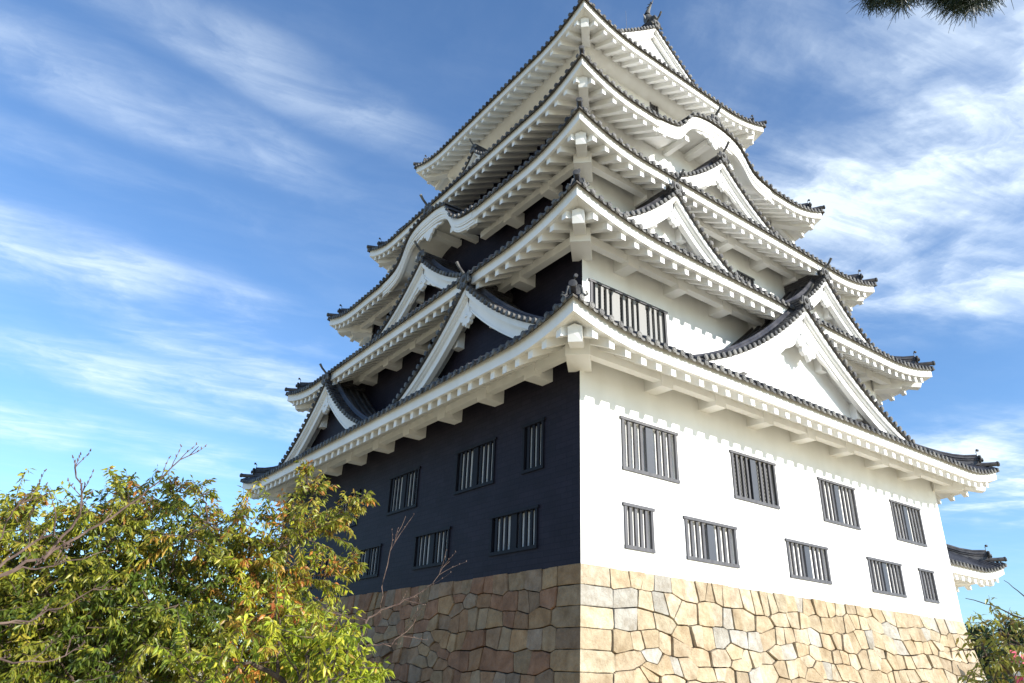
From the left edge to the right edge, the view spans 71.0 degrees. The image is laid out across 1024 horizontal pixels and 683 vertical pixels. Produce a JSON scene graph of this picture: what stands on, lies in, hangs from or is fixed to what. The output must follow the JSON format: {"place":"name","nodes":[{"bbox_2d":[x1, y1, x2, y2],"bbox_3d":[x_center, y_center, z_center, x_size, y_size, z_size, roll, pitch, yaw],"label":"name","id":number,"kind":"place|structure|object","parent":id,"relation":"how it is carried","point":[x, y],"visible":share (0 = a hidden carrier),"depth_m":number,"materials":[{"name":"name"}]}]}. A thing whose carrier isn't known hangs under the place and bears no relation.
{"place":"outdoors","nodes":[
{"label":"outdoors","id":0,"kind":"place"},
{"bbox_2d":[0,0,1023,665],"label":"sky","id":1,"kind":"structure","parent":0,"point":[190,190],"materials":[{"name":"blue"}]},
{"label":"ground","id":2,"kind":"structure","parent":0,"visible":0},
{"bbox_2d":[25,560,125,682],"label":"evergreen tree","id":3,"kind":"object","parent":2,"relation":"on","point":[79,653],"depth_m":20.12,"materials":[{"name":"green plant"}]},
{"bbox_2d":[0,442,206,663],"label":"bare cherry tree","id":4,"kind":"object","parent":2,"relation":"on","point":[43,558],"visible":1,"depth_m":3.77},
{"bbox_2d":[0,459,379,682],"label":"cherry tree","id":5,"kind":"object","parent":2,"relation":"on","point":[115,631],"visible":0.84,"depth_m":7.14,"materials":[{"name":"green plant"}]},
{"bbox_2d":[135,577,394,682],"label":"young tree","id":6,"kind":"object","parent":2,"relation":"on","point":[323,641],"visible":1,"depth_m":5.56,"materials":[{"name":"green plant"}]},
{"bbox_2d":[307,513,466,650],"bbox_3d":[-1.248,3.155,6.650,1.510,3.147,0.269,5,-25,-7],"label":"bare sapling","id":7,"kind":"object","parent":2,"relation":"on","point":[380,610],"visible":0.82,"depth_m":6.92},
{"bbox_2d":[247,563,986,682],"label":"stone base","id":8,"kind":"object","parent":2,"relation":"on","point":[580,623],"visible":0.81,"depth_m":18.04,"materials":[{"name":"stone"}]},
{"bbox_2d":[240,0,999,621],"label":"castle keep","id":9,"kind":"structure","parent":8,"relation":"on","point":[600,314],"depth_m":22.92,"materials":[{"name":"paint"}]},
{"bbox_2d":[846,0,1013,32],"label":"pine tree","id":10,"kind":"object","parent":2,"relation":"on","point":[959,7],"visible":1,"depth_m":5.09,"materials":[{"name":"green plant"}]},
{"bbox_2d":[946,544,1006,591],"bbox_3d":[12.787,10.799,30.027,11.906,10.300,10.556,19,-30,-32],"label":"side turret","id":11,"kind":"object","parent":2,"relation":"on","point":[980,568],"visible":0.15,"depth_m":29.39,"materials":[{"name":"paint"}]},
{"bbox_2d":[950,580,1023,682],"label":"persimmon tree","id":12,"kind":"object","parent":2,"relation":"on","point":[1007,663],"visible":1,"depth_m":8.55,"materials":[{"name":"green plant"}]},
{"bbox_2d":[964,622,1012,682],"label":"evergreen tree","id":13,"kind":"object","parent":2,"relation":"on","point":[979,654],"visible":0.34,"depth_m":35.16,"materials":[{"name":"green plant"}]},
{"bbox_2d":[994,617,1023,682],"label":"evergreen tree","id":14,"kind":"object","parent":2,"relation":"on","point":[1021,640],"visible":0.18,"depth_m":38.62,"materials":[{"name":"green plant"}]},
{"bbox_2d":[1008,650,1023,682],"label":"flowers","id":15,"kind":"object","parent":2,"relation":"on","point":[1021,678],"visible":0.11,"depth_m":22.95,"materials":[{"name":"pink plant"}]}
]}

